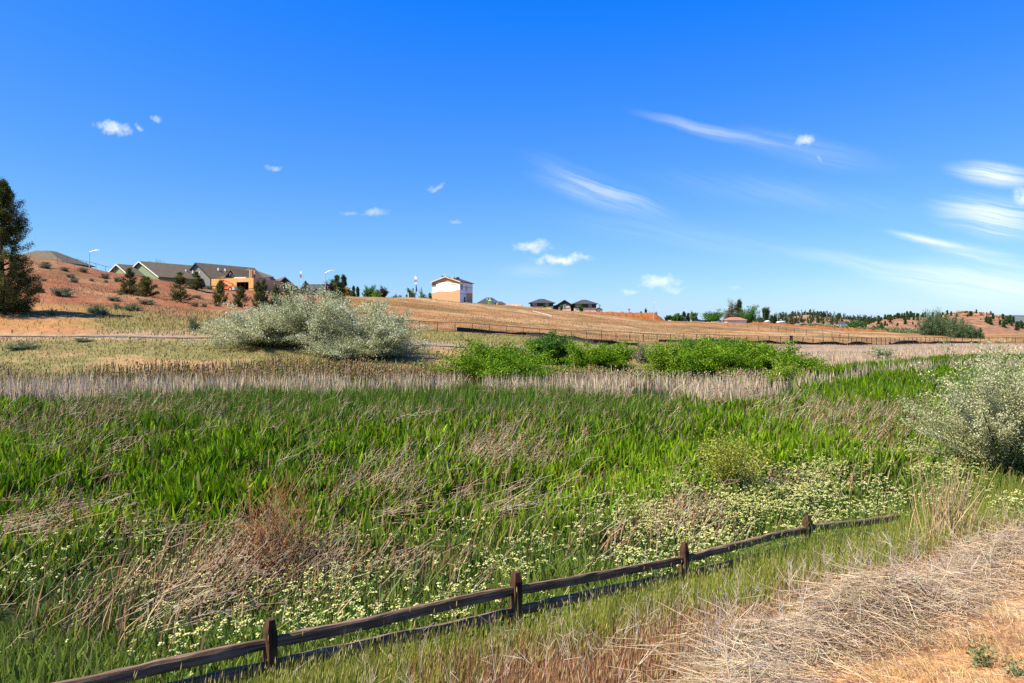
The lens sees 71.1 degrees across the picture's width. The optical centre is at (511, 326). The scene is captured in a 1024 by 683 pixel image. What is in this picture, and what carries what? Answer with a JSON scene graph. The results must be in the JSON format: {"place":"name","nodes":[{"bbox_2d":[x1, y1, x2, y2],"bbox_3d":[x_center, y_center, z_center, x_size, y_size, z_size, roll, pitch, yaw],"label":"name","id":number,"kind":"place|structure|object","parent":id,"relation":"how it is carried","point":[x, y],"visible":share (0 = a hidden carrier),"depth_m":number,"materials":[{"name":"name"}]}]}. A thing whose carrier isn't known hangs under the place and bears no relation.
{"place":"outdoors","nodes":[
{"label":"outdoors","id":0,"kind":"place"},
{"bbox_2d":[0,256,1023,682],"bbox_3d":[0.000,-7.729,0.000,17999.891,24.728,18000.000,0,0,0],"label":"ground","id":1,"kind":"structure","parent":0,"point":[74,320],"depth_m":76.51,"materials":[{"name":"soil"}]},
{"bbox_2d":[0,340,41,349],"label":"grey green bush","id":2,"kind":"object","parent":1,"relation":"on","point":[22,345],"visible":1,"depth_m":64.25,"materials":[{"name":"green plant"}]},
{"bbox_2d":[0,177,44,313],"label":"juniper tree","id":3,"kind":"object","parent":1,"relation":"on","point":[11,292],"visible":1,"depth_m":81.93,"materials":[{"name":"green plant"}]},
{"bbox_2d":[38,263,52,267],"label":"sagebrush","id":4,"kind":"object","parent":1,"relation":"on","point":[42,265],"visible":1,"depth_m":128.99,"materials":[{"name":"green plant"}]},
{"bbox_2d":[46,308,57,314],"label":"grey green bush","id":5,"kind":"object","parent":1,"relation":"on","point":[51,311],"visible":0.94,"depth_m":83.09,"materials":[{"name":"green plant"}]},
{"bbox_2d":[20,251,94,267],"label":"hip house","id":6,"kind":"structure","parent":1,"relation":"on","point":[49,255],"depth_m":173.19,"materials":[{"name":"brown"}]},
{"bbox_2d":[47,286,75,296],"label":"sagebrush","id":7,"kind":"object","parent":1,"relation":"on","point":[59,292],"visible":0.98,"depth_m":98.87,"materials":[{"name":"green plant"}]},
{"bbox_2d":[72,337,92,340],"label":"grey green bush","id":8,"kind":"object","parent":1,"relation":"on","point":[84,339],"visible":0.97,"depth_m":68.28,"materials":[{"name":"green plant"}]},
{"bbox_2d":[57,255,114,272],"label":"crest railing","id":9,"kind":"object","parent":1,"relation":"on","point":[86,263],"visible":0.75,"depth_m":145.86,"materials":[{"name":"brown metal"}]},
{"bbox_2d":[86,303,107,312],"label":"grey green bush","id":10,"kind":"object","parent":1,"relation":"on","point":[93,309],"visible":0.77,"depth_m":88.05,"materials":[{"name":"green plant"}]},
{"bbox_2d":[94,307,109,314],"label":"grey green bush","id":11,"kind":"object","parent":1,"relation":"on","point":[102,311],"visible":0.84,"depth_m":87.61,"materials":[{"name":"green plant"}]},
{"bbox_2d":[106,296,120,300],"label":"sagebrush","id":12,"kind":"object","parent":1,"relation":"on","point":[113,298],"visible":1,"depth_m":100.44,"materials":[{"name":"green plant"}]},
{"bbox_2d":[114,267,138,293],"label":"juniper tree","id":13,"kind":"object","parent":1,"relation":"on","point":[130,275],"visible":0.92,"depth_m":112.58,"materials":[{"name":"green plant"}]},
{"bbox_2d":[121,301,143,310],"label":"grey green bush","id":14,"kind":"object","parent":1,"relation":"on","point":[133,306],"visible":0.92,"depth_m":92.19,"materials":[{"name":"green plant"}]},
{"bbox_2d":[128,277,159,296],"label":"juniper tree","id":15,"kind":"object","parent":1,"relation":"on","point":[146,289],"visible":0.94,"depth_m":109.74,"materials":[{"name":"green plant"}]},
{"bbox_2d":[133,298,156,304],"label":"sagebrush","id":16,"kind":"object","parent":1,"relation":"on","point":[144,301],"visible":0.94,"depth_m":99.45,"materials":[{"name":"green plant"}]},
{"bbox_2d":[108,261,200,284],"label":"gabled house","id":17,"kind":"structure","parent":1,"relation":"on","point":[160,271],"depth_m":160.94,"materials":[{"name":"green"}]},
{"bbox_2d":[167,272,197,301],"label":"juniper tree","id":18,"kind":"object","parent":1,"relation":"on","point":[178,295],"visible":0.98,"depth_m":111.65,"materials":[{"name":"green plant"}]},
{"bbox_2d":[186,314,201,330],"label":"grey green bush","id":19,"kind":"object","parent":1,"relation":"on","point":[191,324],"visible":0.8,"depth_m":78.61,"materials":[{"name":"green plant"}]},
{"bbox_2d":[186,271,204,289],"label":"juniper tree","id":20,"kind":"object","parent":1,"relation":"on","point":[197,285],"visible":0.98,"depth_m":137.44,"materials":[{"name":"green plant"}]},
{"bbox_2d":[212,279,228,304],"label":"juniper tree","id":21,"kind":"object","parent":1,"relation":"on","point":[219,289],"visible":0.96,"depth_m":113.75,"materials":[{"name":"green plant"}]},
{"bbox_2d":[222,279,237,290],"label":"telehandler","id":22,"kind":"object","parent":1,"relation":"on","point":[230,288],"visible":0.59,"depth_m":149.88,"materials":[{"name":"orange paint"}]},
{"bbox_2d":[189,262,272,287],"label":"gabled house","id":23,"kind":"structure","parent":1,"relation":"on","point":[208,272],"depth_m":168.50,"materials":[{"name":"grey"}]},
{"bbox_2d":[230,286,249,306],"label":"juniper tree","id":24,"kind":"object","parent":1,"relation":"on","point":[239,296],"visible":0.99,"depth_m":111.61,"materials":[{"name":"green plant"}]},
{"bbox_2d":[211,278,280,290],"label":"garage shell","id":25,"kind":"object","parent":1,"relation":"on","point":[246,283],"visible":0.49,"depth_m":156.10,"materials":[{"name":"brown wood"}]},
{"bbox_2d":[178,302,314,346],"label":"olive shrub","id":26,"kind":"object","parent":1,"relation":"on","point":[252,333],"visible":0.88,"depth_m":67.10,"materials":[{"name":"green plant"}]},
{"bbox_2d":[249,281,265,310],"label":"juniper tree","id":27,"kind":"object","parent":1,"relation":"on","point":[257,297],"visible":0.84,"depth_m":107.79,"materials":[{"name":"green plant"}]},
{"bbox_2d":[259,278,271,309],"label":"juniper tree","id":28,"kind":"object","parent":1,"relation":"on","point":[263,285],"visible":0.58,"depth_m":109.86,"materials":[{"name":"green plant"}]},
{"bbox_2d":[220,460,317,587],"bbox_3d":[-4.251,3.506,12.618,1.825,2.231,1.798,0,0,-34],"label":"bare shrub","id":29,"kind":"object","parent":1,"relation":"on","point":[278,534],"visible":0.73,"depth_m":12.53,"materials":[{"name":"brown plant"}]},
{"bbox_2d":[268,283,283,313],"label":"juniper tree","id":30,"kind":"object","parent":1,"relation":"on","point":[276,291],"visible":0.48,"depth_m":105.77,"materials":[{"name":"green plant"}]},
{"bbox_2d":[280,282,292,307],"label":"juniper tree","id":31,"kind":"object","parent":1,"relation":"on","point":[286,292],"visible":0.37,"depth_m":117.51,"materials":[{"name":"green plant"}]},
{"bbox_2d":[276,277,297,291],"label":"gabled house","id":32,"kind":"structure","parent":1,"relation":"on","point":[283,279],"depth_m":185.22,"materials":[{"name":"grey"}]},
{"bbox_2d":[243,282,379,349],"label":"olive shrub","id":33,"kind":"object","parent":1,"relation":"on","point":[317,319],"visible":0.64,"depth_m":67.94,"materials":[{"name":"green plant"}]},
{"bbox_2d":[299,284,335,294],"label":"gabled house","id":34,"kind":"structure","parent":1,"relation":"on","point":[312,286],"depth_m":207.54,"materials":[{"name":"grey"}]},
{"bbox_2d":[322,280,335,293],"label":"plum tree","id":35,"kind":"object","parent":1,"relation":"on","point":[330,287],"visible":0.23,"depth_m":194.74,"materials":[{"name":"purple plant"}]},
{"bbox_2d":[324,274,348,307],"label":"juniper tree","id":36,"kind":"object","parent":1,"relation":"on","point":[336,283],"visible":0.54,"depth_m":117.53,"materials":[{"name":"green plant"}]},
{"bbox_2d":[285,328,390,359],"bbox_3d":[-15.818,1.651,65.667,9.775,3.034,10.676,0,0,0],"label":"olive shrub","id":37,"kind":"object","parent":1,"relation":"on","point":[322,349],"visible":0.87,"depth_m":64.36,"materials":[{"name":"green plant"}]},
{"bbox_2d":[339,273,347,290],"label":"pine tree","id":38,"kind":"object","parent":1,"relation":"on","point":[344,279],"visible":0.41,"depth_m":204.56,"materials":[{"name":"green plant"}]},
{"bbox_2d":[361,284,377,296],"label":"round tree","id":39,"kind":"object","parent":1,"relation":"on","point":[368,291],"visible":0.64,"depth_m":197.78,"materials":[{"name":"green plant"}]},
{"bbox_2d":[323,296,436,357],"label":"olive shrub","id":40,"kind":"object","parent":1,"relation":"on","point":[381,328],"visible":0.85,"depth_m":66.42,"materials":[{"name":"green plant"}]},
{"bbox_2d":[375,286,389,296],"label":"plum tree","id":41,"kind":"object","parent":1,"relation":"on","point":[384,292],"visible":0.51,"depth_m":204.61,"materials":[{"name":"purple plant"}]},
{"bbox_2d":[0,353,813,388],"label":"dry reeds","id":42,"kind":"object","parent":1,"relation":"on","point":[328,367],"visible":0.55,"depth_m":55.95,"materials":[{"name":"beige plant"}]},
{"bbox_2d":[430,276,473,302],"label":"unfinished house","id":43,"kind":"structure","parent":1,"relation":"on","point":[445,288],"depth_m":200.31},
{"bbox_2d":[53,514,900,682],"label":"split rail fence","id":44,"kind":"object","parent":1,"relation":"on","point":[173,663],"visible":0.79,"depth_m":8.31,"materials":[{"name":"brown wood"}]},
{"bbox_2d":[478,298,502,304],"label":"hip house","id":45,"kind":"structure","parent":1,"relation":"on","point":[484,301],"depth_m":286.36,"materials":[{"name":"grey"}]},
{"bbox_2d":[412,335,569,382],"bbox_3d":[-1.479,2.645,56.518,12.348,3.991,12.428,0,0,0],"label":"willow shrub","id":46,"kind":"object","parent":1,"relation":"on","point":[507,359],"visible":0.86,"depth_m":55.09,"materials":[{"name":"green plant"}]},
{"bbox_2d":[0,254,1022,383],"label":"hillside grass","id":47,"kind":"structure","parent":1,"relation":"on","point":[156,318],"depth_m":84.74,"materials":[{"name":"beige plant"}]},
{"bbox_2d":[0,352,1023,682],"bbox_3d":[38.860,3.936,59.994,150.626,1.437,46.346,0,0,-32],"label":"marsh plants","id":48,"kind":"object","parent":1,"relation":"on","point":[206,470],"visible":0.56,"depth_m":19.33,"materials":[{"name":"green plant"}]},
{"bbox_2d":[0,375,1023,678],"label":"teasel stalks","id":49,"kind":"object","parent":1,"relation":"on","point":[220,563],"visible":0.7,"depth_m":15.20,"materials":[{"name":"beige plant"}]},
{"bbox_2d":[0,343,1023,404],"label":"cattail reeds","id":50,"kind":"object","parent":1,"relation":"on","point":[8,387],"visible":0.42,"depth_m":48.94,"materials":[{"name":"beige plant"}]},
{"bbox_2d":[0,437,1023,680],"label":"whitetop flowers","id":51,"kind":"object","parent":1,"relation":"on","point":[798,494],"visible":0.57,"depth_m":13.86,"materials":[{"name":"green plant"}]},
{"bbox_2d":[528,299,554,308],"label":"dark roofed house","id":52,"kind":"structure","parent":1,"relation":"on","point":[539,303],"depth_m":335.00,"materials":[{"name":"grey"}]},
{"bbox_2d":[457,327,637,345],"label":"silt fence","id":53,"kind":"object","parent":1,"relation":"on","point":[594,342],"visible":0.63,"depth_m":98.93,"materials":[{"name":"black fabric"}]},
{"bbox_2d":[522,329,578,364],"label":"willow shrub","id":54,"kind":"object","parent":1,"relation":"on","point":[549,341],"visible":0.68,"depth_m":68.89,"materials":[{"name":"green plant"}]},
{"bbox_2d":[557,300,571,310],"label":"dark roofed house","id":55,"kind":"structure","parent":1,"relation":"on","point":[566,305],"depth_m":335.00,"materials":[{"name":"grey"}]},
{"bbox_2d":[133,463,1023,682],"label":"bank grass","id":56,"kind":"structure","parent":1,"relation":"on","point":[603,615],"depth_m":6.65,"materials":[{"name":"green plant"}]},
{"bbox_2d":[572,300,597,311],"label":"dark roofed house","id":57,"kind":"structure","parent":1,"relation":"on","point":[588,305],"depth_m":335.15,"materials":[{"name":"grey"}]},
{"bbox_2d":[383,318,789,343],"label":"chain link fence","id":58,"kind":"object","parent":1,"relation":"on","point":[769,337],"visible":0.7,"depth_m":101.73,"materials":[{"name":"black metal"}]},
{"bbox_2d":[552,340,640,372],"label":"willow shrub","id":59,"kind":"object","parent":1,"relation":"on","point":[604,357],"visible":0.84,"depth_m":64.72,"materials":[{"name":"green plant"}]},
{"bbox_2d":[575,311,663,320],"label":"soil bank","id":60,"kind":"structure","parent":1,"relation":"on","point":[647,316],"depth_m":262.52,"materials":[{"name":"orange soil"}]},
{"bbox_2d":[628,338,653,363],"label":"sagebrush","id":61,"kind":"object","parent":1,"relation":"on","point":[641,359],"visible":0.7,"depth_m":73.50,"materials":[{"name":"green plant"}]},
{"bbox_2d":[290,490,1023,682],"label":"dead weeds","id":62,"kind":"object","parent":1,"relation":"on","point":[825,568],"visible":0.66,"depth_m":5.71,"materials":[{"name":"beige plant"}]},
{"bbox_2d":[636,335,744,378],"bbox_3d":[14.444,2.706,61.035,9.005,3.971,8.429,0,0,-17],"label":"willow shrub","id":63,"kind":"object","parent":1,"relation":"on","point":[684,359],"visible":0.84,"depth_m":59.72,"materials":[{"name":"green plant"}]},
{"bbox_2d":[689,310,698,320],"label":"poplar tree","id":64,"kind":"object","parent":1,"relation":"on","point":[693,317],"visible":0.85,"depth_m":339.23,"materials":[{"name":"green plant"}]},
{"bbox_2d":[667,335,745,350],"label":"willow shrub","id":65,"kind":"object","parent":1,"relation":"on","point":[712,339],"visible":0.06,"depth_m":74.64,"materials":[{"name":"green plant"}]},
{"bbox_2d":[700,309,725,321],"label":"round tree","id":66,"kind":"object","parent":1,"relation":"on","point":[716,316],"visible":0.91,"depth_m":343.74,"materials":[{"name":"green plant"}]},
{"bbox_2d":[659,340,784,342],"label":"silt fence","id":67,"kind":"object","parent":1,"relation":"on","point":[766,341],"visible":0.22,"depth_m":115.98,"materials":[{"name":"black fabric"}]},
{"bbox_2d":[723,300,739,318],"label":"bare tree","id":68,"kind":"object","parent":1,"relation":"on","point":[731,312],"visible":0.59,"depth_m":358.95,"materials":[{"name":"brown plant"}]},
{"bbox_2d":[722,317,745,322],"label":"cottage","id":69,"kind":"structure","parent":1,"relation":"on","point":[736,319],"depth_m":335.08,"materials":[{"name":"orange metal"}]},
{"bbox_2d":[692,422,778,490],"bbox_3d":[5.753,3.603,18.712,2.226,2.271,2.706,0,0,23],"label":"sapling shrub","id":70,"kind":"object","parent":1,"relation":"on","point":[728,463],"visible":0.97,"depth_m":18.50,"materials":[{"name":"green plant"}]},
{"bbox_2d":[736,300,742,317],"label":"pine tree","id":71,"kind":"object","parent":1,"relation":"on","point":[739,305],"visible":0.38,"depth_m":369.50,"materials":[{"name":"green plant"}]},
{"bbox_2d":[695,337,788,375],"bbox_3d":[19.938,2.825,64.854,9.009,3.762,8.814,0,0,0],"label":"willow shrub","id":72,"kind":"object","parent":1,"relation":"on","point":[748,353],"visible":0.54,"depth_m":63.20,"materials":[{"name":"green plant"}]},
{"bbox_2d":[739,305,758,322],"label":"round tree","id":73,"kind":"object","parent":1,"relation":"on","point":[749,317],"visible":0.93,"depth_m":349.18,"materials":[{"name":"green plant"}]},
{"bbox_2d":[653,640,865,682],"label":"dead brush","id":74,"kind":"object","parent":1,"relation":"on","point":[810,671],"visible":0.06,"depth_m":4.55,"materials":[{"name":"beige plant"}]},
{"bbox_2d":[761,307,769,320],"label":"pine tree","id":75,"kind":"object","parent":1,"relation":"on","point":[765,312],"visible":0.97,"depth_m":419.29,"materials":[{"name":"green plant"}]},
{"bbox_2d":[769,315,776,322],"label":"round tree","id":76,"kind":"object","parent":1,"relation":"on","point":[773,319],"visible":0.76,"depth_m":339.44,"materials":[{"name":"green plant"}]},
{"bbox_2d":[757,357,805,386],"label":"willow shrub","id":77,"kind":"object","parent":1,"relation":"on","point":[786,371],"visible":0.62,"depth_m":53.59,"materials":[{"name":"green plant"}]},
{"bbox_2d":[735,338,830,375],"bbox_3d":[23.479,2.895,63.833,8.280,3.589,8.670,0,0,0],"label":"willow shrub","id":78,"kind":"object","parent":1,"relation":"on","point":[806,362],"visible":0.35,"depth_m":62.16,"materials":[{"name":"green plant"}]},
{"bbox_2d":[734,321,848,340],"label":"chain link fence","id":79,"kind":"object","parent":1,"relation":"on","point":[803,329],"visible":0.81,"depth_m":176.36,"materials":[{"name":"black metal"}]},
{"bbox_2d":[588,512,1023,682],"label":"straw thatch","id":80,"kind":"object","parent":1,"relation":"on","point":[956,582],"visible":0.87,"depth_m":5.17,"materials":[{"name":"beige plant"}]},
{"bbox_2d":[752,321,889,332],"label":"soil bank","id":81,"kind":"structure","parent":1,"relation":"on","point":[829,328],"depth_m":286.06,"materials":[{"name":"orange soil"}]},
{"bbox_2d":[794,341,870,344],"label":"silt fence","id":82,"kind":"object","parent":1,"relation":"on","point":[819,343],"visible":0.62,"depth_m":121.93,"materials":[{"name":"black fabric"}]},
{"bbox_2d":[844,320,867,327],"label":"round tree","id":83,"kind":"object","parent":1,"relation":"on","point":[855,324],"visible":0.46,"depth_m":298.42,"materials":[{"name":"green plant"}]},
{"bbox_2d":[776,589,960,661],"bbox_3d":[2.283,2.347,5.434,1.940,0.609,1.583,0,0,37],"label":"dead brush","id":84,"kind":"object","parent":1,"relation":"on","point":[854,622],"visible":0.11,"depth_m":5.34,"materials":[{"name":"beige plant"}]},
{"bbox_2d":[806,322,952,333],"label":"sage scrub","id":85,"kind":"object","parent":1,"relation":"on","point":[901,330],"visible":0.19,"depth_m":293.38,"materials":[{"name":"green plant"}]},
{"bbox_2d":[863,346,896,360],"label":"olive shrub","id":86,"kind":"object","parent":1,"relation":"on","point":[878,353],"visible":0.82,"depth_m":91.53,"materials":[{"name":"green plant"}]},
{"bbox_2d":[792,336,1023,344],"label":"chain link fence","id":87,"kind":"object","parent":1,"relation":"on","point":[899,343],"visible":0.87,"depth_m":139.69,"materials":[{"name":"black metal"}]},
{"bbox_2d":[805,562,1023,647],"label":"dead brush","id":88,"kind":"object","parent":1,"relation":"on","point":[951,605],"visible":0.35,"depth_m":5.53,"materials":[{"name":"beige plant"}]},
{"bbox_2d":[916,308,941,335],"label":"willow tree","id":89,"kind":"object","parent":1,"relation":"on","point":[926,327],"visible":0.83,"depth_m":248.90,"materials":[{"name":"green plant"}]},
{"bbox_2d":[889,340,976,344],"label":"silt fence","id":90,"kind":"object","parent":1,"relation":"on","point":[905,341],"visible":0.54,"depth_m":149.27,"materials":[{"name":"black fabric"}]},
{"bbox_2d":[925,306,945,334],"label":"willow tree","id":91,"kind":"object","parent":1,"relation":"on","point":[927,313],"visible":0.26,"depth_m":254.03,"materials":[{"name":"green plant"}]},
{"bbox_2d":[934,309,958,336],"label":"willow tree","id":92,"kind":"object","parent":1,"relation":"on","point":[943,326],"visible":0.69,"depth_m":249.76,"materials":[{"name":"green plant"}]},
{"bbox_2d":[903,460,997,550],"bbox_3d":[6.326,2.599,10.256,1.454,1.330,1.052,0,0,0],"label":"tall grass clump","id":93,"kind":"object","parent":1,"relation":"on","point":[947,514],"visible":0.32,"depth_m":10.26,"materials":[{"name":"beige plant"}]},
{"bbox_2d":[891,337,1023,476],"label":"olive tree","id":94,"kind":"object","parent":1,"relation":"on","point":[994,417],"visible":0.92,"depth_m":20.83,"materials":[{"name":"green plant"}]},
{"bbox_2d":[945,317,969,336],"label":"willow tree","id":95,"kind":"object","parent":1,"relation":"on","point":[955,328],"visible":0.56,"depth_m":240.26,"materials":[{"name":"green plant"}]},
{"bbox_2d":[892,534,1023,576],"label":"dead brush","id":96,"kind":"object","parent":1,"relation":"on","point":[967,556],"visible":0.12,"depth_m":7.31,"materials":[{"name":"beige plant"}]},
{"bbox_2d":[958,322,977,336],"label":"willow tree","id":97,"kind":"object","parent":1,"relation":"on","point":[964,329],"visible":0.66,"depth_m":234.12,"materials":[{"name":"green plant"}]},
{"bbox_2d":[970,327,985,338],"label":"willow tree","id":98,"kind":"object","parent":1,"relation":"on","point":[978,333],"visible":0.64,"depth_m":229.38,"materials":[{"name":"green plant"}]},
{"bbox_2d":[965,635,1001,668],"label":"green weed","id":99,"kind":"object","parent":1,"relation":"on","point":[980,654],"visible":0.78,"depth_m":4.53,"materials":[{"name":"green plant"}]},
{"bbox_2d":[996,654,1023,677],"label":"green weed","id":100,"kind":"object","parent":1,"relation":"on","point":[1019,672],"visible":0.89,"depth_m":4.35,"materials":[{"name":"green plant"}]},
{"bbox_2d":[0,335,1023,352],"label":"path","id":101,"kind":"structure","parent":0,"point":[409,344],"depth_m":72.94,"materials":[{"name":"beige soil"}]},
{"bbox_2d":[0,0,1023,321],"label":"sky","id":102,"kind":"structure","parent":0,"point":[847,157],"materials":[{"name":"blue"}]},
{"bbox_2d":[777,315,856,325],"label":"wooded hill","id":103,"kind":"structure","parent":0,"point":[805,317],"depth_m":658.34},
{"bbox_2d":[753,309,893,324],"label":"hill forest","id":104,"kind":"object","parent":103,"relation":"on","point":[790,317],"visible":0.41,"depth_m":665.55,"materials":[{"name":"green plant"}]},
{"bbox_2d":[791,578,1023,682],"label":"dirt ground","id":105,"kind":"structure","parent":0,"point":[957,641],"depth_m":4.79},
{"bbox_2d":[863,312,1023,332],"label":"red hill","id":106,"kind":"structure","parent":0,"point":[976,321],"depth_m":416.45,"materials":[{"name":"soil"}]},
{"bbox_2d":[1004,315,1023,321],"bbox_3d":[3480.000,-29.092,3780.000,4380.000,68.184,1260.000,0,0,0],"label":"plateau","id":107,"kind":"structure","parent":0,"point":[1019,317],"depth_m":3758.41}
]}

